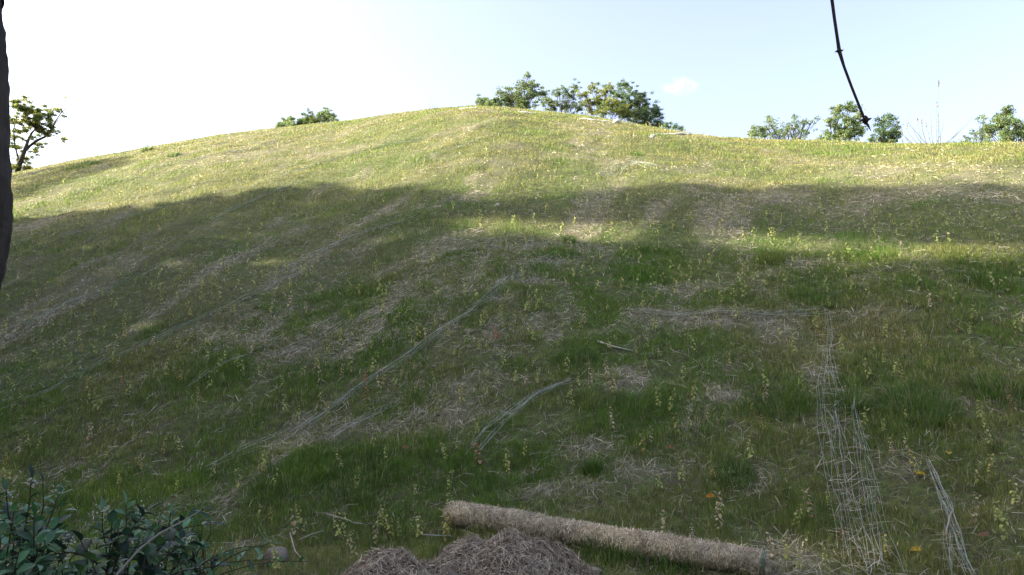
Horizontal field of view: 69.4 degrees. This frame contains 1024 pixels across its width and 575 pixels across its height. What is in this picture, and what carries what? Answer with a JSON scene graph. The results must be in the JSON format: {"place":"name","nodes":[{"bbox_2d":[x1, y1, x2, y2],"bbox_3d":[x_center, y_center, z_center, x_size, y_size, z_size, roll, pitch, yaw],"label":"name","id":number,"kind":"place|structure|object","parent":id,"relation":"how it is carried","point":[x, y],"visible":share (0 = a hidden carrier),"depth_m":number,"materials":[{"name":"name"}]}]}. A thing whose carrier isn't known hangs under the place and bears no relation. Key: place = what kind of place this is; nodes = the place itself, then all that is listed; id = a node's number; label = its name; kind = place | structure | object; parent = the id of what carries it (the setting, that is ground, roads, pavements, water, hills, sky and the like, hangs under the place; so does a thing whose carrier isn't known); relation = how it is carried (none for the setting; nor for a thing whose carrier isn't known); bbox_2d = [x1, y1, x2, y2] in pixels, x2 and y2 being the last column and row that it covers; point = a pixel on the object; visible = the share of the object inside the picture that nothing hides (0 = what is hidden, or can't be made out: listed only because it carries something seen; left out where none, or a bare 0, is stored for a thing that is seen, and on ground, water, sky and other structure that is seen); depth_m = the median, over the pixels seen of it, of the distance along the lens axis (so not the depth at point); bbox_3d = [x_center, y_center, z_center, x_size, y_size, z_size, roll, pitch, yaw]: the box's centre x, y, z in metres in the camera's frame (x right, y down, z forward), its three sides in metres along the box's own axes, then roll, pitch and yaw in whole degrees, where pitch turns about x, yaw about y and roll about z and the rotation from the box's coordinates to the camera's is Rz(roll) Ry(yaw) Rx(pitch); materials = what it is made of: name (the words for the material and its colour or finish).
{"place":"outdoors","nodes":[
{"label":"outdoors","id":0,"kind":"place"},
{"bbox_2d":[0,105,1023,574],"bbox_3d":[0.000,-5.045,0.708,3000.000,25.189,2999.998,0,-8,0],"label":"ground","id":1,"kind":"structure","parent":0,"point":[544,186],"depth_m":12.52,"materials":[{"name":"green plant"}]},
{"bbox_2d":[0,0,13,289],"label":"tree","id":2,"kind":"object","parent":1,"relation":"on","point":[6,209],"visible":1,"depth_m":1.86,"materials":[{"name":"plant"}]},
{"bbox_2d":[830,0,871,130],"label":"bare twig","id":3,"kind":"object","parent":2,"relation":"hanging from","point":[865,119],"visible":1,"depth_m":1.90,"materials":[{"name":"black wood"}]},
{"bbox_2d":[10,151,35,172],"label":"bush","id":4,"kind":"object","parent":1,"relation":"on","point":[16,160],"visible":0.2,"depth_m":41.66,"materials":[{"name":"green plant"}]},
{"bbox_2d":[9,94,68,171],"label":"broadleaf tree","id":5,"kind":"object","parent":1,"relation":"on","point":[37,118],"visible":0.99,"depth_m":40.36,"materials":[{"name":"green plant"}]},
{"bbox_2d":[0,463,103,574],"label":"shrub","id":6,"kind":"object","parent":1,"relation":"on","point":[24,564],"visible":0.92,"depth_m":2.24,"materials":[{"name":"green plant"}]},
{"bbox_2d":[61,159,99,170],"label":"grass tuft","id":7,"kind":"object","parent":1,"relation":"on","point":[88,163],"visible":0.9,"depth_m":33.12,"materials":[{"name":"green plant"}]},
{"bbox_2d":[8,258,173,328],"bbox_3d":[-8.751,0.058,15.664,3.034,1.784,0.332,5,-10,-33],"label":"erosion net","id":8,"kind":"object","parent":1,"relation":"on","point":[88,294],"visible":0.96,"depth_m":15.59,"materials":[{"name":"fabric"}]},
{"bbox_2d":[38,502,204,574],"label":"shrub","id":9,"kind":"object","parent":1,"relation":"on","point":[148,557],"visible":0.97,"depth_m":2.16,"materials":[{"name":"green plant"}]},
{"bbox_2d":[115,510,200,574],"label":"stick","id":10,"kind":"object","parent":9,"relation":"on","point":[133,555],"visible":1,"depth_m":2.15,"materials":[{"name":"wood"}]},
{"bbox_2d":[60,198,192,236],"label":"erosion net","id":11,"kind":"object","parent":1,"relation":"on","point":[124,217],"visible":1,"depth_m":21.36,"materials":[{"name":"fabric"}]},
{"bbox_2d":[23,179,230,214],"bbox_3d":[-12.498,-3.008,23.843,7.194,1.191,0.822,0,-8,3],"label":"erosion net","id":12,"kind":"object","parent":1,"relation":"on","point":[127,198],"visible":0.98,"depth_m":23.97,"materials":[{"name":"fabric"}]},
{"bbox_2d":[139,143,153,152],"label":"grass tuft","id":13,"kind":"object","parent":1,"relation":"on","point":[144,149],"visible":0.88,"depth_m":35.64,"materials":[{"name":"green plant"}]},
{"bbox_2d":[134,323,167,341],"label":"grass tuft","id":14,"kind":"object","parent":1,"relation":"on","point":[152,328],"visible":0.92,"depth_m":13.01,"materials":[{"name":"green plant"}]},
{"bbox_2d":[2,269,304,407],"bbox_3d":[-5.864,0.722,12.918,4.893,2.707,0.544,7,-10,-39],"label":"erosion net","id":15,"kind":"object","parent":1,"relation":"on","point":[154,339],"visible":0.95,"depth_m":12.72,"materials":[{"name":"fabric"}]},
{"bbox_2d":[46,490,279,574],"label":"shrub","id":16,"kind":"object","parent":1,"relation":"on","point":[149,534],"visible":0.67,"depth_m":2.58,"materials":[{"name":"green plant"}]},
{"bbox_2d":[75,159,254,193],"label":"erosion net","id":17,"kind":"object","parent":1,"relation":"on","point":[153,175],"visible":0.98,"depth_m":27.17,"materials":[{"name":"fabric"}]},
{"bbox_2d":[134,139,292,171],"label":"erosion net","id":18,"kind":"object","parent":1,"relation":"on","point":[215,154],"visible":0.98,"depth_m":28.96,"materials":[{"name":"fabric"}]},
{"bbox_2d":[160,535,281,574],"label":"shrub","id":19,"kind":"object","parent":1,"relation":"on","point":[190,562],"visible":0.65,"depth_m":2.81,"materials":[{"name":"green plant"}]},
{"bbox_2d":[133,516,316,574],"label":"shrub","id":20,"kind":"object","parent":1,"relation":"on","point":[249,547],"visible":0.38,"depth_m":3.16,"materials":[{"name":"green plant"}]},
{"bbox_2d":[215,428,289,463],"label":"erosion net","id":21,"kind":"object","parent":1,"relation":"on","point":[253,446],"visible":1,"depth_m":9.05,"materials":[{"name":"fabric"}]},
{"bbox_2d":[209,179,305,219],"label":"erosion net","id":22,"kind":"object","parent":1,"relation":"on","point":[254,199],"visible":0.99,"depth_m":21.01,"materials":[{"name":"fabric"}]},
{"bbox_2d":[271,541,277,566],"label":"seedling","id":23,"kind":"object","parent":1,"relation":"on","point":[274,549],"visible":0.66,"depth_m":6.33,"materials":[{"name":"plant"}]},
{"bbox_2d":[262,546,287,566],"bbox_3d":[-2.075,2.370,6.488,0.224,0.201,0.199,0,-8,0],"label":"stone","id":24,"kind":"object","parent":1,"relation":"on","point":[280,550],"visible":0.61,"depth_m":6.44,"materials":[{"name":"grey stone"}]},
{"bbox_2d":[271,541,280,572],"bbox_3d":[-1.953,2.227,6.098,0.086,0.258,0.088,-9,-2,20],"label":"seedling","id":25,"kind":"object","parent":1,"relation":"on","point":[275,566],"visible":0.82,"depth_m":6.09,"materials":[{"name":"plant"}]},
{"bbox_2d":[274,115,297,126],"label":"broadleaf tree","id":26,"kind":"object","parent":1,"relation":"on","point":[289,120],"visible":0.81,"depth_m":56.97,"materials":[{"name":"green plant"}]},
{"bbox_2d":[245,450,343,512],"bbox_3d":[-2.420,2.123,8.210,1.108,0.651,1.081,0,-8,0],"label":"grass tuft","id":27,"kind":"object","parent":1,"relation":"on","point":[281,493],"visible":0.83,"depth_m":8.10,"materials":[{"name":"green plant"}]},
{"bbox_2d":[290,508,298,534],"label":"seedling","id":28,"kind":"object","parent":1,"relation":"on","point":[294,524],"visible":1,"depth_m":7.20,"materials":[{"name":"plant"}]},
{"bbox_2d":[246,316,346,363],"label":"erosion net","id":29,"kind":"object","parent":1,"relation":"on","point":[299,336],"visible":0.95,"depth_m":11.86,"materials":[{"name":"fabric"}]},
{"bbox_2d":[296,108,322,124],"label":"broadleaf tree","id":30,"kind":"object","parent":1,"relation":"on","point":[310,119],"visible":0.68,"depth_m":57.63,"materials":[{"name":"green plant"}]},
{"bbox_2d":[314,107,339,122],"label":"broadleaf tree","id":31,"kind":"object","parent":1,"relation":"on","point":[327,115],"visible":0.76,"depth_m":58.42,"materials":[{"name":"green plant"}]},
{"bbox_2d":[335,512,343,541],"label":"seedling","id":32,"kind":"object","parent":1,"relation":"on","point":[339,531],"visible":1,"depth_m":7.04,"materials":[{"name":"plant"}]},
{"bbox_2d":[266,215,420,273],"bbox_3d":[-3.527,-0.980,16.012,3.610,1.823,0.636,6,-10,-35],"label":"erosion net","id":33,"kind":"object","parent":1,"relation":"on","point":[341,243],"visible":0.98,"depth_m":16.11,"materials":[{"name":"fabric"}]},
{"bbox_2d":[344,534,357,555],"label":"seedling","id":34,"kind":"object","parent":1,"relation":"on","point":[353,550],"visible":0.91,"depth_m":6.59,"materials":[{"name":"plant"}]},
{"bbox_2d":[271,132,439,180],"bbox_3d":[-5.658,-4.370,25.521,6.229,2.946,2.005,7,-10,-39],"label":"erosion net","id":35,"kind":"object","parent":1,"relation":"on","point":[345,155],"visible":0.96,"depth_m":26.12,"materials":[{"name":"fabric"}]},
{"bbox_2d":[349,515,371,544],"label":"grass clump","id":36,"kind":"object","parent":1,"relation":"on","point":[352,530],"visible":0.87,"depth_m":6.96,"materials":[{"name":"plant"}]},
{"bbox_2d":[312,446,410,510],"bbox_3d":[-1.608,2.055,8.051,1.085,0.613,1.122,0,-8,0],"label":"grass tuft","id":37,"kind":"object","parent":1,"relation":"on","point":[361,479],"visible":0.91,"depth_m":7.94,"materials":[{"name":"green plant"}]},
{"bbox_2d":[319,395,403,442],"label":"erosion net","id":38,"kind":"object","parent":1,"relation":"on","point":[364,419],"visible":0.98,"depth_m":9.28,"materials":[{"name":"fabric"}]},
{"bbox_2d":[383,509,394,536],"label":"seedling","id":39,"kind":"object","parent":1,"relation":"on","point":[390,531],"visible":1,"depth_m":6.95,"materials":[{"name":"plant"}]},
{"bbox_2d":[340,544,459,574],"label":"straw heap","id":40,"kind":"object","parent":1,"relation":"on","point":[390,561],"visible":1,"depth_m":5.11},
{"bbox_2d":[290,266,526,431],"bbox_3d":[-1.174,0.704,11.084,0.448,2.748,4.745,-7,-11,41],"label":"erosion net","id":41,"kind":"object","parent":1,"relation":"on","point":[407,352],"visible":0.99,"depth_m":10.69,"materials":[{"name":"fabric"}]},
{"bbox_2d":[416,512,422,536],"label":"seedling","id":42,"kind":"object","parent":1,"relation":"on","point":[421,532],"visible":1,"depth_m":6.85,"materials":[{"name":"plant"}]},
{"bbox_2d":[385,133,491,175],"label":"erosion net","id":43,"kind":"object","parent":1,"relation":"on","point":[440,153],"visible":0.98,"depth_m":23.11,"materials":[{"name":"fabric"}]},
{"bbox_2d":[474,93,493,105],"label":"broadleaf tree","id":44,"kind":"object","parent":1,"relation":"on","point":[481,100],"visible":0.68,"depth_m":57.38,"materials":[{"name":"green plant"}]},
{"bbox_2d":[0,105,1023,574],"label":"straw litter","id":45,"kind":"object","parent":1,"relation":"on","point":[366,333],"visible":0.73,"depth_m":11.68,"materials":[{"name":"beige plant"}]},
{"bbox_2d":[431,527,597,574],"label":"straw heap","id":46,"kind":"object","parent":1,"relation":"on","point":[508,552],"visible":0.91,"depth_m":5.38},
{"bbox_2d":[5,103,1023,410],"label":"seedlings","id":47,"kind":"object","parent":1,"relation":"on","point":[599,251],"visible":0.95,"depth_m":13.82,"materials":[{"name":"green plant"}]},
{"bbox_2d":[462,247,570,310],"bbox_3d":[0.232,-0.154,12.779,0.819,1.570,3.142,-5,-9,30],"label":"erosion net","id":48,"kind":"object","parent":1,"relation":"on","point":[522,278],"visible":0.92,"depth_m":12.74,"materials":[{"name":"fabric"}]},
{"bbox_2d":[485,71,549,108],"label":"broadleaf tree","id":49,"kind":"object","parent":1,"relation":"on","point":[509,99],"visible":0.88,"depth_m":56.66,"materials":[{"name":"green plant"}]},
{"bbox_2d":[467,378,572,449],"bbox_3d":[0.056,1.514,8.811,0.493,0.897,1.770,-8,-11,43],"label":"erosion net","id":50,"kind":"object","parent":1,"relation":"on","point":[548,387],"visible":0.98,"depth_m":8.92,"materials":[{"name":"fabric"}]},
{"bbox_2d":[539,78,589,113],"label":"broadleaf tree","id":51,"kind":"object","parent":1,"relation":"on","point":[550,102],"visible":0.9,"depth_m":59.58,"materials":[{"name":"green plant"}]},
{"bbox_2d":[562,235,576,242],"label":"grass tuft","id":52,"kind":"object","parent":1,"relation":"on","point":[569,239],"visible":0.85,"depth_m":14.71,"materials":[{"name":"green plant"}]},
{"bbox_2d":[551,345,609,381],"bbox_3d":[0.876,0.982,9.761,0.836,0.545,0.824,0,-8,0],"label":"grass tuft","id":53,"kind":"object","parent":1,"relation":"on","point":[575,361],"visible":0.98,"depth_m":9.75,"materials":[{"name":"green plant"}]},
{"bbox_2d":[569,386,604,410],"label":"grass tuft","id":54,"kind":"object","parent":1,"relation":"on","point":[585,402],"visible":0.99,"depth_m":8.94,"materials":[{"name":"green plant"}]},
{"bbox_2d":[577,452,606,477],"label":"grass tuft","id":55,"kind":"object","parent":1,"relation":"on","point":[597,470],"visible":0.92,"depth_m":7.56,"materials":[{"name":"green plant"}]},
{"bbox_2d":[589,566,601,574],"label":"stone","id":56,"kind":"object","parent":1,"relation":"on","point":[598,570],"visible":0.41,"depth_m":5.83,"materials":[{"name":"grey stone"}]},
{"bbox_2d":[439,500,772,574],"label":"straw log","id":57,"kind":"object","parent":1,"relation":"on","point":[725,555],"visible":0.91,"depth_m":6.21,"materials":[{"name":"plant"}]},
{"bbox_2d":[575,81,637,120],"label":"broadleaf tree","id":58,"kind":"object","parent":1,"relation":"on","point":[606,104],"visible":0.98,"depth_m":53.85,"materials":[{"name":"green plant"}]},
{"bbox_2d":[573,519,646,570],"bbox_3d":[0.822,2.150,6.229,0.656,0.362,0.693,0,-8,0],"label":"grass tuft","id":59,"kind":"object","parent":1,"relation":"on","point":[613,555],"visible":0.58,"depth_m":6.10,"materials":[{"name":"green plant"}]},
{"bbox_2d":[598,340,632,350],"bbox_3d":[1.393,0.795,10.118,0.532,0.171,0.070,-5,-9,32],"label":"stick","id":60,"kind":"object","parent":1,"relation":"on","point":[615,346],"visible":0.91,"depth_m":10.07,"materials":[{"name":"wood"}]},
{"bbox_2d":[598,160,658,175],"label":"erosion net","id":61,"kind":"object","parent":1,"relation":"on","point":[627,166],"visible":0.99,"depth_m":21.48,"materials":[{"name":"fabric"}]},
{"bbox_2d":[609,77,665,127],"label":"broadleaf tree","id":62,"kind":"object","parent":1,"relation":"on","point":[642,113],"visible":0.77,"depth_m":56.17,"materials":[{"name":"green plant"}]},
{"bbox_2d":[631,546,705,574],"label":"grass tuft","id":63,"kind":"object","parent":1,"relation":"on","point":[664,563],"visible":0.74,"depth_m":5.91,"materials":[{"name":"green plant"}]},
{"bbox_2d":[660,121,685,130],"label":"bush","id":64,"kind":"object","parent":1,"relation":"on","point":[666,125],"visible":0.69,"depth_m":46.66,"materials":[{"name":"green plant"}]},
{"bbox_2d":[654,182,699,207],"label":"dry grass clump","id":65,"kind":"object","parent":1,"relation":"on","point":[676,199],"visible":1,"depth_m":16.73,"materials":[{"name":"plant"}]},
{"bbox_2d":[677,460,684,481],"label":"seedling","id":66,"kind":"object","parent":1,"relation":"on","point":[679,474],"visible":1,"depth_m":7.33,"materials":[{"name":"plant"}]},
{"bbox_2d":[714,501,723,529],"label":"seedling","id":67,"kind":"object","parent":1,"relation":"on","point":[720,517],"visible":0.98,"depth_m":6.54,"materials":[{"name":"plant"}]},
{"bbox_2d":[628,303,829,317],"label":"erosion net","id":68,"kind":"object","parent":1,"relation":"on","point":[725,309],"visible":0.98,"depth_m":10.81,"materials":[{"name":"fabric"}]},
{"bbox_2d":[714,455,760,492],"bbox_3d":[2.207,1.810,7.247,0.494,0.368,0.546,-3,-8,19],"label":"grass tuft","id":69,"kind":"object","parent":1,"relation":"on","point":[734,467],"visible":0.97,"depth_m":7.23,"materials":[{"name":"green plant"}]},
{"bbox_2d":[747,435,754,460],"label":"seedling","id":70,"kind":"object","parent":1,"relation":"on","point":[750,448],"visible":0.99,"depth_m":7.52,"materials":[{"name":"plant"}]},
{"bbox_2d":[746,124,773,139],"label":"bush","id":71,"kind":"object","parent":1,"relation":"on","point":[762,130],"visible":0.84,"depth_m":43.70,"materials":[{"name":"green plant"}]},
{"bbox_2d":[766,532,775,560],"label":"seedling","id":72,"kind":"object","parent":1,"relation":"on","point":[772,555],"visible":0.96,"depth_m":6.02,"materials":[{"name":"plant"}]},
{"bbox_2d":[753,245,789,265],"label":"grass tuft","id":73,"kind":"object","parent":1,"relation":"on","point":[777,255],"visible":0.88,"depth_m":12.76,"materials":[{"name":"green plant"}]},
{"bbox_2d":[781,534,790,559],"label":"seedling","id":74,"kind":"object","parent":1,"relation":"on","point":[786,556],"visible":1,"depth_m":5.97,"materials":[{"name":"plant"}]},
{"bbox_2d":[752,380,820,423],"bbox_3d":[3.075,1.289,8.394,0.758,0.511,0.730,2,-8,-14],"label":"grass tuft","id":75,"kind":"object","parent":1,"relation":"on","point":[784,408],"visible":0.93,"depth_m":8.33,"materials":[{"name":"green plant"}]},
{"bbox_2d":[761,114,820,139],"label":"broadleaf tree","id":76,"kind":"object","parent":1,"relation":"on","point":[803,131],"visible":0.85,"depth_m":44.13,"materials":[{"name":"green plant"}]},
{"bbox_2d":[792,504,801,529],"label":"seedling","id":77,"kind":"object","parent":1,"relation":"on","point":[795,513],"visible":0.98,"depth_m":6.36,"materials":[{"name":"plant"}]},
{"bbox_2d":[794,548,802,570],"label":"seedling","id":78,"kind":"object","parent":1,"relation":"on","point":[800,566],"visible":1,"depth_m":5.77,"materials":[{"name":"plant"}]},
{"bbox_2d":[802,488,813,518],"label":"seedling","id":79,"kind":"object","parent":1,"relation":"on","point":[809,508],"visible":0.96,"depth_m":6.44,"materials":[{"name":"plant"}]},
{"bbox_2d":[792,286,842,313],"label":"grass tuft","id":80,"kind":"object","parent":1,"relation":"on","point":[825,299],"visible":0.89,"depth_m":11.03,"materials":[{"name":"green plant"}]},
{"bbox_2d":[815,308,838,350],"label":"erosion net","id":81,"kind":"object","parent":1,"relation":"on","point":[829,330],"visible":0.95,"depth_m":9.97,"materials":[{"name":"fabric"}]},
{"bbox_2d":[817,100,871,140],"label":"broadleaf tree","id":82,"kind":"object","parent":1,"relation":"on","point":[845,132],"visible":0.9,"depth_m":40.66,"materials":[{"name":"green plant"}]},
{"bbox_2d":[805,342,888,574],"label":"erosion net","id":83,"kind":"object","parent":1,"relation":"on","point":[840,509],"visible":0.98,"depth_m":6.81,"materials":[{"name":"fabric"}]},
{"bbox_2d":[827,384,876,417],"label":"grass tuft","id":84,"kind":"object","parent":1,"relation":"on","point":[860,403],"visible":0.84,"depth_m":8.10,"materials":[{"name":"green plant"}]},
{"bbox_2d":[858,407,869,428],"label":"seedling","id":85,"kind":"object","parent":1,"relation":"on","point":[864,413],"visible":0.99,"depth_m":7.71,"materials":[{"name":"plant"}]},
{"bbox_2d":[844,398,909,574],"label":"erosion net","id":86,"kind":"object","parent":1,"relation":"on","point":[856,443],"visible":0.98,"depth_m":6.58,"materials":[{"name":"fabric"}]},
{"bbox_2d":[865,112,903,143],"bbox_3d":[19.900,-7.047,39.091,2.256,4.992,1.864,5,-9,-31],"label":"broadleaf tree","id":87,"kind":"object","parent":1,"relation":"on","point":[893,134],"visible":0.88,"depth_m":39.12,"materials":[{"name":"green plant"}]},
{"bbox_2d":[881,316,890,337],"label":"seedling","id":88,"kind":"object","parent":1,"relation":"on","point":[885,334],"visible":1,"depth_m":9.74,"materials":[{"name":"plant"}]},
{"bbox_2d":[870,375,968,429],"bbox_3d":[4.317,1.210,7.898,0.990,0.626,1.069,0,-8,0],"label":"grass tuft","id":89,"kind":"object","parent":1,"relation":"on","point":[928,409],"visible":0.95,"depth_m":7.86,"materials":[{"name":"green plant"}]},
{"bbox_2d":[896,80,969,145],"bbox_3d":[13.736,-5.660,24.136,2.114,2.165,0.443,-4,-9,26],"label":"dry grass clump","id":90,"kind":"object","parent":1,"relation":"on","point":[901,130],"visible":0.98,"depth_m":24.11,"materials":[{"name":"plant"}]},
{"bbox_2d":[924,453,979,574],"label":"erosion net","id":91,"kind":"object","parent":1,"relation":"on","point":[955,518],"visible":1,"depth_m":6.04,"materials":[{"name":"fabric"}]},
{"bbox_2d":[958,114,989,142],"bbox_3d":[22.947,-6.047,36.188,1.338,4.913,3.497,-7,-11,42],"label":"broadleaf tree","id":92,"kind":"object","parent":1,"relation":"on","point":[977,133],"visible":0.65,"depth_m":35.91,"materials":[{"name":"green plant"}]},
{"bbox_2d":[971,494,981,524],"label":"seedling","id":93,"kind":"object","parent":1,"relation":"on","point":[974,514],"visible":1,"depth_m":6.10,"materials":[{"name":"plant"}]},
{"bbox_2d":[976,400,983,420],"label":"seedling","id":94,"kind":"object","parent":1,"relation":"on","point":[980,410],"visible":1,"depth_m":7.51,"materials":[{"name":"plant"}]},
{"bbox_2d":[953,366,1023,410],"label":"grass tuft","id":95,"kind":"object","parent":1,"relation":"on","point":[994,392],"visible":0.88,"depth_m":7.98,"materials":[{"name":"green plant"}]},
{"bbox_2d":[955,264,1023,293],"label":"grass tuft","id":96,"kind":"object","parent":1,"relation":"on","point":[988,280],"visible":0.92,"depth_m":10.71,"materials":[{"name":"green plant"}]},
{"bbox_2d":[986,453,996,479],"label":"seedling","id":97,"kind":"object","parent":1,"relation":"on","point":[989,464],"visible":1,"depth_m":6.62,"materials":[{"name":"plant"}]},
{"bbox_2d":[993,500,1002,522],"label":"seedling","id":98,"kind":"object","parent":1,"relation":"on","point":[999,515],"visible":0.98,"depth_m":6.03,"materials":[{"name":"plant"}]},
{"bbox_2d":[980,104,1023,142],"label":"broadleaf tree","id":99,"kind":"object","parent":1,"relation":"on","point":[1006,122],"visible":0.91,"depth_m":33.60,"materials":[{"name":"green plant"}]},
{"bbox_2d":[999,512,1008,539],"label":"seedling","id":100,"kind":"object","parent":1,"relation":"on","point":[1003,530],"visible":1,"depth_m":5.84,"materials":[{"name":"plant"}]},
{"bbox_2d":[1008,474,1019,506],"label":"seedling","id":101,"kind":"object","parent":1,"relation":"on","point":[1012,499],"visible":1,"depth_m":6.17,"materials":[{"name":"plant"}]},
{"bbox_2d":[1013,311,1022,332],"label":"seedling","id":102,"kind":"object","parent":1,"relation":"on","point":[1020,330],"visible":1,"depth_m":9.26,"materials":[{"name":"plant"}]},
{"bbox_2d":[2,0,1023,171],"label":"sky","id":103,"kind":"structure","parent":0,"point":[132,73],"materials":[{"name":"white"}]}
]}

